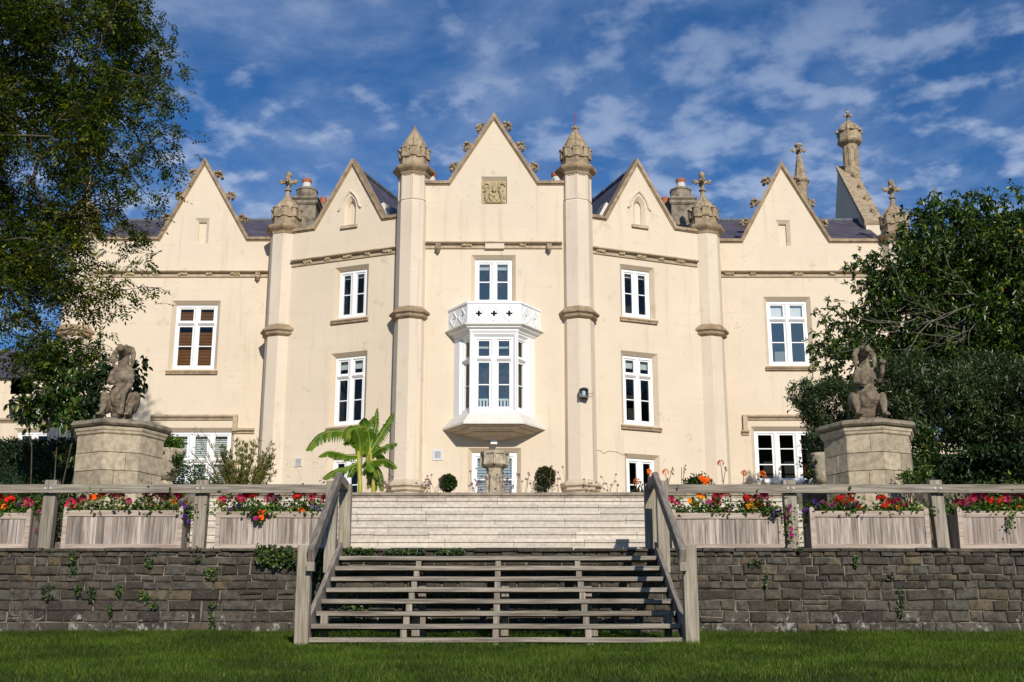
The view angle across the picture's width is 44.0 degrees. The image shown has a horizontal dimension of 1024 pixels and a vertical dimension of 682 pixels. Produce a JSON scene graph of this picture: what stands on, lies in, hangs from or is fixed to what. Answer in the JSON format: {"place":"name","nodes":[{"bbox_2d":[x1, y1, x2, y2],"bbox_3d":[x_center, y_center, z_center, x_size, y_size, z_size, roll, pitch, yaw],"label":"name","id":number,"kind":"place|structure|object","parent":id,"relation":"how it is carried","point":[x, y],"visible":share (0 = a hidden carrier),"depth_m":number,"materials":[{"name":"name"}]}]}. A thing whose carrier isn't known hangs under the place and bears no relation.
{"place":"outdoors","nodes":[
{"label":"outdoors","id":0,"kind":"place"},
{"bbox_2d":[0,351,53,443],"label":"service building","id":1,"kind":"structure","parent":0,"point":[8,427],"depth_m":40.41,"materials":[{"name":"white paint"}]},
{"bbox_2d":[18,432,48,442],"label":"window","id":2,"kind":"structure","parent":1,"relation":"in","point":[32,434],"depth_m":40.29,"materials":[{"name":"white paint"}]},
{"bbox_2d":[49,108,924,492],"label":"manor house","id":3,"kind":"structure","parent":0,"point":[671,332],"depth_m":36.67,"materials":[{"name":"white paint"}]},
{"bbox_2d":[165,305,217,373],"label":"window","id":4,"kind":"structure","parent":3,"relation":"in","point":[196,325],"depth_m":38.22,"materials":[{"name":"white paint"}]},
{"bbox_2d":[171,432,230,483],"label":"window","id":5,"kind":"structure","parent":3,"relation":"in","point":[225,437],"depth_m":37.31,"materials":[{"name":"white paint"}]},
{"bbox_2d":[325,355,365,430],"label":"window","id":6,"kind":"structure","parent":3,"relation":"in","point":[350,371],"depth_m":36.12,"materials":[{"name":"white paint"}]},
{"bbox_2d":[333,459,357,491],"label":"window","id":7,"kind":"structure","parent":3,"relation":"in","point":[353,480],"depth_m":35.53,"materials":[{"name":"white paint"}]},
{"bbox_2d":[330,269,368,324],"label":"window","id":8,"kind":"structure","parent":3,"relation":"in","point":[353,284],"depth_m":36.80,"materials":[{"name":"white paint"}]},
{"bbox_2d":[462,338,488,413],"bbox_3d":[-0.755,1.034,34.825,1.240,2.079,0.463,10,-18,-33],"label":"window","id":9,"kind":"structure","parent":3,"relation":"in","point":[483,372],"depth_m":34.62,"materials":[{"name":"white paint"}]},
{"bbox_2d":[475,260,511,300],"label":"window","id":10,"kind":"structure","parent":3,"relation":"in","point":[493,278],"depth_m":36.01,"materials":[{"name":"white paint"}]},
{"bbox_2d":[474,337,512,410],"bbox_3d":[-0.490,0.909,34.366,1.040,2.079,0.210,0,-15,0],"label":"window","id":11,"kind":"structure","parent":3,"relation":"in","point":[493,359],"depth_m":34.37,"materials":[{"name":"white paint"}]},
{"bbox_2d":[442,301,545,444],"bbox_3d":[-0.490,0.862,34.542,2.845,3.837,0.954,0,-15,0],"label":"oriel window","id":12,"kind":"structure","parent":3,"relation":"in","point":[524,323],"depth_m":34.53,"materials":[{"name":"white paint"}]},
{"bbox_2d":[472,453,516,492],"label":"door","id":13,"kind":"structure","parent":3,"relation":"in","point":[511,470],"depth_m":34.50,"materials":[{"name":"white paint"}]},
{"bbox_2d":[498,338,525,413],"bbox_3d":[-0.225,1.034,34.825,1.240,2.079,0.463,-10,-18,33],"label":"window","id":14,"kind":"structure","parent":3,"relation":"in","point":[503,393],"depth_m":34.64,"materials":[{"name":"white paint"}]},
{"bbox_2d":[579,387,593,398],"bbox_3d":[2.038,1.422,34.460,0.428,0.280,0.260,0,-15,0],"label":"wall lamp","id":15,"kind":"object","parent":3,"relation":"attached to","point":[584,392],"visible":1,"depth_m":34.39,"materials":[{"name":"black metal"}]},
{"bbox_2d":[620,269,657,324],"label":"window","id":16,"kind":"structure","parent":3,"relation":"in","point":[635,284],"depth_m":36.80,"materials":[{"name":"white paint"}]},
{"bbox_2d":[626,458,653,491],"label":"window","id":17,"kind":"structure","parent":3,"relation":"in","point":[635,468],"depth_m":35.47,"materials":[{"name":"white paint"}]},
{"bbox_2d":[621,355,662,431],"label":"window","id":18,"kind":"structure","parent":3,"relation":"in","point":[637,371],"depth_m":36.09,"materials":[{"name":"white paint"}]},
{"bbox_2d":[754,431,812,481],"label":"window","id":19,"kind":"structure","parent":3,"relation":"in","point":[773,449],"depth_m":37.35,"materials":[{"name":"white paint"}]},
{"bbox_2d":[766,301,816,370],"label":"window","id":20,"kind":"structure","parent":3,"relation":"in","point":[786,320],"depth_m":38.38,"materials":[{"name":"white paint"}]},
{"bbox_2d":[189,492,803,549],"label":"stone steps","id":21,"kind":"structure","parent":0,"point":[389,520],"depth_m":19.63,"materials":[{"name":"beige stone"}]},
{"bbox_2d":[0,628,1023,681],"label":"lawn","id":22,"kind":"structure","parent":0,"point":[547,677],"depth_m":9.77,"materials":[{"name":"green plant"}]},
{"bbox_2d":[294,472,699,645],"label":"timber stairs","id":23,"kind":"structure","parent":22,"relation":"on","point":[660,522],"depth_m":15.10,"materials":[{"name":"grey wood"}]},
{"bbox_2d":[3,627,1023,633],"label":"wall foot grass","id":24,"kind":"structure","parent":22,"relation":"on","point":[983,631],"depth_m":16.61,"materials":[{"name":"green plant"}]},
{"bbox_2d":[0,0,1023,440],"label":"sky","id":25,"kind":"structure","parent":0,"point":[725,90],"materials":[{"name":"blue"}]},
{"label":"upper terrace","id":26,"kind":"structure","parent":0,"visible":0},
{"bbox_2d":[0,435,75,484],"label":"clipped hedge","id":27,"kind":"object","parent":26,"relation":"on","point":[15,461],"visible":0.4,"depth_m":23.17,"materials":[{"name":"green plant"}]},
{"bbox_2d":[0,0,210,460],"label":"overhanging tree","id":28,"kind":"object","parent":26,"relation":"on","point":[26,264],"visible":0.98,"depth_m":24.15,"materials":[{"name":"green plant"}]},
{"bbox_2d":[161,447,186,483],"bbox_3d":[-6.107,2.395,22.353,0.660,0.940,0.660,0,-15,0],"label":"stone vase","id":29,"kind":"object","parent":26,"relation":"on","point":[167,465],"visible":0.37,"depth_m":22.20,"materials":[{"name":"beige stone"}]},
{"bbox_2d":[163,433,191,476],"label":"vase plant","id":30,"kind":"object","parent":29,"relation":"in","point":[172,441],"visible":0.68,"depth_m":22.31,"materials":[{"name":"green plant"}]},
{"bbox_2d":[172,460,223,483],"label":"bush","id":31,"kind":"object","parent":26,"relation":"on","point":[189,479],"visible":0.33,"depth_m":22.80,"materials":[{"name":"green plant"}]},
{"bbox_2d":[189,427,277,484],"bbox_3d":[-5.915,2.882,26.576,2.032,2.186,0.991,0,-15,0],"label":"feathery shrub","id":32,"kind":"object","parent":26,"relation":"on","point":[259,472],"visible":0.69,"depth_m":26.50,"materials":[{"name":"green plant"}]},
{"bbox_2d":[306,408,396,491],"bbox_3d":[-3.155,2.415,25.100,1.801,2.303,0.719,0,-15,0],"label":"banana plant","id":33,"kind":"object","parent":26,"relation":"on","point":[364,440],"visible":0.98,"depth_m":25.20,"materials":[{"name":"green plant"}]},
{"bbox_2d":[439,473,457,491],"bbox_3d":[-1.244,3.010,24.569,0.448,0.913,0.460,0,-15,0],"label":"topiary ball","id":34,"kind":"object","parent":26,"relation":"on","point":[449,481],"visible":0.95,"depth_m":24.54,"materials":[{"name":"green plant"}]},
{"bbox_2d":[480,450,509,492],"bbox_3d":[-0.330,2.722,24.129,0.628,1.238,0.628,6,-16,-22],"label":"stone urn","id":35,"kind":"object","parent":26,"relation":"on","point":[494,463],"visible":0.7,"depth_m":24.04,"materials":[{"name":"beige stone"}]},
{"bbox_2d":[531,478,556,492],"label":"lavender clump","id":36,"kind":"object","parent":26,"relation":"on","point":[542,487],"visible":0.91,"depth_m":24.45,"materials":[{"name":"green plant"}]},
{"bbox_2d":[534,465,555,491],"bbox_3d":[0.648,2.938,24.590,0.448,1.061,0.478,0,-15,0],"label":"topiary ball","id":37,"kind":"object","parent":26,"relation":"on","point":[546,471],"visible":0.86,"depth_m":24.57,"materials":[{"name":"green plant"}]},
{"bbox_2d":[682,471,714,484],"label":"orange flowered bush","id":38,"kind":"object","parent":26,"relation":"on","point":[699,478],"visible":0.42,"depth_m":22.53,"materials":[{"name":"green plant"}]},
{"bbox_2d":[807,452,825,484],"bbox_3d":[5.577,2.498,22.739,0.495,0.942,0.495,0,-15,0],"label":"stone vase","id":39,"kind":"object","parent":26,"relation":"on","point":[819,469],"visible":0.49,"depth_m":22.64,"materials":[{"name":"beige stone"}]},
{"bbox_2d":[795,432,823,484],"bbox_3d":[5.494,2.124,22.870,0.793,1.012,0.805,-4,-16,15],"label":"vase plant","id":40,"kind":"object","parent":39,"relation":"in","point":[817,445],"visible":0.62,"depth_m":22.79,"materials":[{"name":"green plant"}]},
{"bbox_2d":[784,375,856,458],"bbox_3d":[6.371,2.055,24.919,1.925,2.905,1.730,0,-15,0],"label":"evergreen shrub","id":41,"kind":"object","parent":26,"relation":"on","point":[810,401],"visible":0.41,"depth_m":24.95,"materials":[{"name":"green plant"}]},
{"bbox_2d":[801,178,1023,467],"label":"broadleaved tree","id":42,"kind":"object","parent":26,"relation":"on","point":[975,284],"visible":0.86,"depth_m":27.13,"materials":[{"name":"green plant"}]},
{"bbox_2d":[841,344,1023,461],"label":"evergreen shrub","id":43,"kind":"object","parent":26,"relation":"on","point":[975,382],"visible":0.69,"depth_m":24.59,"materials":[{"name":"green plant"}]},
{"bbox_2d":[917,441,1023,483],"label":"dark undergrowth","id":44,"kind":"object","parent":26,"relation":"on","point":[960,466],"visible":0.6,"depth_m":23.50,"materials":[{"name":"green plant"}]},
{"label":"lower terrace","id":45,"kind":"structure","parent":0,"visible":0},
{"bbox_2d":[0,493,78,548],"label":"border plant","id":46,"kind":"object","parent":45,"relation":"on","point":[39,498],"visible":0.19,"depth_m":18.61,"materials":[{"name":"green plant"}]},
{"bbox_2d":[10,493,194,548],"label":"terrace wall","id":47,"kind":"structure","parent":45,"relation":"on","point":[187,495],"depth_m":20.55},
{"bbox_2d":[70,418,171,509],"bbox_3d":[-6.192,2.425,19.806,1.515,2.206,1.515,-7,-17,25],"label":"pedestal","id":48,"kind":"object","parent":45,"relation":"on","point":[118,451],"visible":0.38,"depth_m":19.41,"materials":[{"name":"stone"}]},
{"bbox_2d":[95,344,139,419],"bbox_3d":[-6.193,0.697,20.078,0.621,1.331,0.691,0,-15,0],"label":"hound statue","id":49,"kind":"object","parent":48,"relation":"on","point":[120,400],"visible":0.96,"depth_m":19.97,"materials":[{"name":"stone"}]},
{"bbox_2d":[75,340,152,419],"bbox_3d":[-6.366,0.709,20.335,1.180,1.495,0.623,0,-15,0],"label":"shrub","id":50,"kind":"object","parent":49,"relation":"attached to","point":[91,406],"visible":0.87,"depth_m":20.29,"materials":[{"name":"green plant"}]},
{"bbox_2d":[815,418,916,509],"bbox_3d":[5.615,2.425,19.806,1.515,2.206,1.515,7,-17,-25],"label":"pedestal","id":51,"kind":"object","parent":45,"relation":"on","point":[869,451],"visible":0.43,"depth_m":19.41,"materials":[{"name":"stone"}]},
{"bbox_2d":[848,345,890,419],"bbox_3d":[5.614,0.708,20.076,0.609,1.308,0.680,0,-15,0],"label":"figure statue","id":52,"kind":"object","parent":51,"relation":"on","point":[866,400],"visible":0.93,"depth_m":19.97,"materials":[{"name":"stone"}]},
{"bbox_2d":[796,493,1019,547],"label":"terrace wall","id":53,"kind":"structure","parent":45,"relation":"on","point":[802,497],"depth_m":20.57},
{"bbox_2d":[895,467,923,508],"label":"white flowered bush","id":54,"kind":"object","parent":45,"relation":"on","point":[904,475],"visible":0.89,"depth_m":18.80,"materials":[{"name":"green plant"}]},
{"bbox_2d":[910,417,950,511],"bbox_3d":[6.812,2.504,21.116,0.896,2.713,1.667,-3,-15,10],"label":"climbing rose","id":55,"kind":"object","parent":45,"relation":"on","point":[923,443],"visible":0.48,"depth_m":21.51,"materials":[{"name":"green plant"}]},
{"bbox_2d":[931,470,1023,530],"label":"border plant","id":56,"kind":"object","parent":45,"relation":"on","point":[1009,481],"visible":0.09,"depth_m":18.85,"materials":[{"name":"green plant"}]},
{"bbox_3d":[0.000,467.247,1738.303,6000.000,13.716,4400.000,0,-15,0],"label":"ground","id":57,"kind":"structure","parent":0,"visible":0},
{"bbox_2d":[3,332,105,483],"bbox_3d":[-7.716,1.217,21.850,2.140,2.916,1.289,-8,-17,26],"label":"tall shrub","id":58,"kind":"object","parent":57,"relation":"on","point":[65,410],"visible":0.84,"depth_m":21.78,"materials":[{"name":"green plant"}]},
{"bbox_2d":[0,547,1023,633],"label":"retaining wall","id":59,"kind":"structure","parent":57,"relation":"on","point":[949,589],"depth_m":16.83,"materials":[{"name":"stone"}]},
{"bbox_2d":[0,509,40,547],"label":"wooden planter","id":60,"kind":"object","parent":59,"relation":"on","point":[17,530],"visible":0.84,"depth_m":17.15,"materials":[{"name":"wood"}]},
{"bbox_2d":[0,494,23,516],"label":"geranium","id":61,"kind":"object","parent":60,"relation":"on","point":[10,499],"visible":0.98,"depth_m":17.31,"materials":[{"name":"red plant"}]},
{"bbox_2d":[3,493,42,513],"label":"geranium","id":62,"kind":"object","parent":60,"relation":"on","point":[28,501],"visible":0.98,"depth_m":17.30,"materials":[{"name":"pink plant"}]},
{"bbox_2d":[60,506,190,548],"bbox_3d":[-5.271,2.575,17.351,1.622,0.583,0.456,0,-15,0],"label":"wooden planter","id":63,"kind":"object","parent":59,"relation":"on","point":[121,529],"visible":0.84,"depth_m":17.15,"materials":[{"name":"wood"}]},
{"bbox_2d":[57,495,83,514],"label":"geranium","id":64,"kind":"object","parent":63,"relation":"in","point":[70,500],"visible":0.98,"depth_m":17.30,"materials":[{"name":"pink plant"}]},
{"bbox_2d":[79,493,108,513],"bbox_3d":[-5.697,2.206,17.337,0.414,0.420,0.388,0,-15,0],"label":"begonia","id":65,"kind":"object","parent":63,"relation":"on","point":[93,496],"visible":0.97,"depth_m":17.30,"materials":[{"name":"green plant"}]},
{"bbox_2d":[89,482,120,513],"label":"geranium","id":66,"kind":"object","parent":63,"relation":"on","point":[101,498],"visible":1,"depth_m":17.31,"materials":[{"name":"green plant"}]},
{"bbox_2d":[102,493,130,511],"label":"geranium","id":67,"kind":"object","parent":63,"relation":"on","point":[119,495],"visible":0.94,"depth_m":17.30,"materials":[{"name":"green plant"}]},
{"bbox_2d":[71,498,173,513],"bbox_3d":[-5.277,2.304,17.405,1.558,0.268,0.438,0,-15,0],"label":"bedding greenery","id":68,"kind":"object","parent":63,"relation":"in","point":[140,507],"visible":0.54,"depth_m":17.27,"materials":[{"name":"green plant"}]},
{"bbox_2d":[132,480,167,513],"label":"geranium","id":69,"kind":"object","parent":63,"relation":"in","point":[142,500],"visible":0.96,"depth_m":17.31,"materials":[{"name":"green plant"}]},
{"bbox_2d":[141,482,167,513],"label":"geranium","id":70,"kind":"object","parent":63,"relation":"on","point":[155,495],"visible":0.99,"depth_m":17.31,"materials":[{"name":"green plant"}]},
{"bbox_2d":[164,487,186,511],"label":"geranium","id":71,"kind":"object","parent":63,"relation":"on","point":[178,496],"visible":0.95,"depth_m":17.32,"materials":[{"name":"green plant"}]},
{"bbox_2d":[176,498,197,525],"bbox_3d":[-4.439,2.324,17.251,0.420,0.398,0.377,0,-15,0],"label":"trailing petunia","id":72,"kind":"object","parent":63,"relation":"in","point":[186,515],"visible":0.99,"depth_m":17.20,"materials":[{"name":"purple plant"}]},
{"bbox_2d":[0,480,325,548],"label":"rail fence","id":73,"kind":"object","parent":59,"relation":"on","point":[52,490],"visible":0.89,"depth_m":17.28,"materials":[{"name":"grey wood"}]},
{"bbox_2d":[214,507,323,548],"bbox_3d":[-3.231,2.583,17.349,1.561,0.566,0.456,0,-15,0],"label":"wooden planter","id":74,"kind":"object","parent":59,"relation":"on","point":[238,530],"visible":0.57,"depth_m":17.14,"materials":[{"name":"wood"}]},
{"bbox_2d":[207,490,236,516],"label":"geranium","id":75,"kind":"object","parent":74,"relation":"in","point":[223,498],"visible":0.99,"depth_m":17.32,"materials":[{"name":"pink plant"}]},
{"bbox_2d":[231,493,251,512],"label":"geranium","id":76,"kind":"object","parent":74,"relation":"in","point":[240,497],"visible":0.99,"depth_m":17.31,"materials":[{"name":"pink plant"}]},
{"bbox_2d":[247,499,269,519],"bbox_3d":[-3.434,2.290,17.130,0.316,0.289,0.376,7,-16,-23],"label":"begonia","id":77,"kind":"object","parent":74,"relation":"in","point":[260,516],"visible":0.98,"depth_m":17.07,"materials":[{"name":"green plant"}]},
{"bbox_2d":[241,501,277,516],"bbox_3d":[-3.409,2.281,17.133,0.498,0.203,0.323,0,-15,0],"label":"begonia","id":78,"kind":"object","parent":74,"relation":"in","point":[263,510],"visible":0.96,"depth_m":17.08,"materials":[{"name":"green plant"}]},
{"bbox_2d":[222,502,311,511],"bbox_3d":[-3.234,2.320,17.391,1.471,0.249,0.434,0,-15,0],"label":"bedding greenery","id":79,"kind":"object","parent":74,"relation":"in","point":[282,508],"visible":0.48,"depth_m":17.27,"materials":[{"name":"green plant"}]},
{"bbox_2d":[261,493,284,515],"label":"geranium","id":80,"kind":"object","parent":74,"relation":"in","point":[268,496],"visible":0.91,"depth_m":17.32,"materials":[{"name":"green plant"}]},
{"bbox_2d":[282,476,306,511],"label":"geranium","id":81,"kind":"object","parent":74,"relation":"in","point":[295,496],"visible":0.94,"depth_m":17.30,"materials":[{"name":"green plant"}]},
{"bbox_2d":[305,480,323,513],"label":"geranium","id":82,"kind":"object","parent":74,"relation":"in","point":[311,497],"visible":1,"depth_m":17.34,"materials":[{"name":"pink plant"}]},
{"bbox_2d":[254,543,324,596],"bbox_3d":[-2.944,3.036,16.820,0.982,0.722,0.194,0,-15,0],"label":"ivy","id":83,"kind":"object","parent":59,"relation":"attached to","point":[286,556],"visible":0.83,"depth_m":16.82,"materials":[{"name":"green plant"}]},
{"bbox_2d":[338,594,371,623],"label":"under stair ivy","id":84,"kind":"object","parent":59,"relation":"attached to","point":[354,607],"visible":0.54,"depth_m":16.70,"materials":[{"name":"green plant"}]},
{"bbox_2d":[383,594,408,598],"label":"under stair ivy","id":85,"kind":"object","parent":59,"relation":"attached to","point":[396,596],"visible":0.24,"depth_m":16.74,"materials":[{"name":"green plant"}]},
{"bbox_2d":[342,546,466,555],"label":"ivy","id":86,"kind":"object","parent":59,"relation":"attached to","point":[411,552],"visible":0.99,"depth_m":16.89,"materials":[{"name":"green plant"}]},
{"bbox_2d":[426,617,461,632],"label":"under stair ivy","id":87,"kind":"object","parent":59,"relation":"attached to","point":[437,621],"visible":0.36,"depth_m":16.65,"materials":[{"name":"green plant"}]},
{"bbox_2d":[426,594,474,598],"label":"under stair ivy","id":88,"kind":"object","parent":59,"relation":"attached to","point":[454,596],"visible":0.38,"depth_m":16.75,"materials":[{"name":"green plant"}]},
{"bbox_2d":[669,508,783,547],"bbox_3d":[2.911,2.591,17.347,1.510,0.549,0.456,0,-15,0],"label":"wooden planter","id":89,"kind":"object","parent":59,"relation":"on","point":[732,530],"visible":0.66,"depth_m":17.14,"materials":[{"name":"wood"}]},
{"bbox_2d":[684,493,719,512],"bbox_3d":[2.594,2.214,17.342,0.476,0.427,0.282,-5,-16,17],"label":"begonia","id":90,"kind":"object","parent":89,"relation":"in","point":[700,495],"visible":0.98,"depth_m":17.28,"materials":[{"name":"yellow plant"}]},
{"bbox_2d":[696,493,728,514],"bbox_3d":[2.681,2.229,17.317,0.455,0.415,0.397,3,-16,-12],"label":"petunia","id":91,"kind":"object","parent":89,"relation":"on","point":[706,504],"visible":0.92,"depth_m":17.31,"materials":[{"name":"green plant"}]},
{"bbox_2d":[708,493,740,514],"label":"geranium","id":92,"kind":"object","parent":89,"relation":"on","point":[732,505],"visible":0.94,"depth_m":17.30,"materials":[{"name":"green plant"}]},
{"bbox_2d":[677,503,774,512],"bbox_3d":[2.921,2.339,17.387,1.435,0.262,0.419,0,-15,0],"label":"bedding greenery","id":93,"kind":"object","parent":89,"relation":"in","point":[741,511],"visible":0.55,"depth_m":17.25,"materials":[{"name":"green plant"}]},
{"bbox_2d":[732,489,758,513],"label":"geranium","id":94,"kind":"object","parent":89,"relation":"in","point":[746,497],"visible":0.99,"depth_m":17.27,"materials":[{"name":"red plant"}]},
{"bbox_2d":[763,499,795,516],"bbox_3d":[3.607,2.273,17.149,0.434,0.256,0.269,0,-15,0],"label":"petunia","id":95,"kind":"object","parent":89,"relation":"in","point":[775,513],"visible":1,"depth_m":17.11,"materials":[{"name":"purple plant"}]},
{"bbox_2d":[778,494,803,541],"bbox_3d":[3.745,2.402,17.175,0.322,0.665,0.315,13,-20,-39],"label":"trailing petunia","id":96,"kind":"object","parent":89,"relation":"in","point":[788,522],"visible":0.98,"depth_m":17.12,"materials":[{"name":"pink plant"}]},
{"bbox_2d":[668,480,1023,548],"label":"rail fence","id":97,"kind":"object","parent":59,"relation":"on","point":[934,490],"visible":0.87,"depth_m":17.29,"materials":[{"name":"grey wood"}]},
{"bbox_2d":[802,506,931,547],"bbox_3d":[4.844,2.579,17.350,1.613,0.575,0.456,0,-15,0],"label":"wooden planter","id":98,"kind":"object","parent":59,"relation":"on","point":[877,529],"visible":0.84,"depth_m":17.15,"materials":[{"name":"wood"}]},
{"bbox_2d":[798,493,817,528],"bbox_3d":[4.037,2.328,17.411,0.371,0.505,0.349,-5,-16,18],"label":"trailing petunia","id":99,"kind":"object","parent":98,"relation":"in","point":[804,510],"visible":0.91,"depth_m":17.37,"materials":[{"name":"purple plant"}]},
{"bbox_2d":[829,486,852,515],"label":"geranium","id":100,"kind":"object","parent":98,"relation":"in","point":[841,500],"visible":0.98,"depth_m":17.29,"materials":[{"name":"red plant"}]},
{"bbox_2d":[811,499,921,510],"bbox_3d":[4.847,2.300,17.399,1.542,0.300,0.432,0,-15,0],"label":"bedding greenery","id":101,"kind":"object","parent":98,"relation":"in","point":[904,507],"visible":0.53,"depth_m":17.28,"materials":[{"name":"green plant"}]},
{"bbox_2d":[871,493,900,514],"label":"geranium","id":102,"kind":"object","parent":98,"relation":"in","point":[881,497],"visible":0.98,"depth_m":17.30,"materials":[{"name":"red plant"}]},
{"bbox_2d":[886,493,922,514],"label":"geranium","id":103,"kind":"object","parent":98,"relation":"in","point":[897,499],"visible":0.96,"depth_m":17.30,"materials":[{"name":"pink plant"}]},
{"bbox_2d":[896,585,905,616],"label":"wall weed","id":104,"kind":"object","parent":59,"relation":"attached to","point":[898,601],"depth_m":16.74,"materials":[{"name":"green plant"}]},
{"bbox_2d":[946,506,1023,547],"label":"wooden planter","id":105,"kind":"object","parent":59,"relation":"on","point":[978,529],"visible":0.84,"depth_m":17.15,"materials":[{"name":"wood"}]},
{"bbox_2d":[947,495,971,514],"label":"geranium","id":106,"kind":"object","parent":105,"relation":"in","point":[956,502],"visible":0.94,"depth_m":17.39,"materials":[{"name":"pink plant"}]},
{"bbox_2d":[957,490,987,513],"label":"geranium","id":107,"kind":"object","parent":105,"relation":"on","point":[971,498],"visible":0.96,"depth_m":17.32,"materials":[{"name":"pink plant"}]},
{"bbox_2d":[967,493,996,511],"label":"geranium","id":108,"kind":"object","parent":105,"relation":"in","point":[985,499],"visible":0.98,"depth_m":17.31,"materials":[{"name":"plant"}]},
{"bbox_2d":[992,493,1022,512],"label":"geranium","id":109,"kind":"object","parent":105,"relation":"in","point":[1006,497],"visible":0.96,"depth_m":17.30,"materials":[{"name":"pink plant"}]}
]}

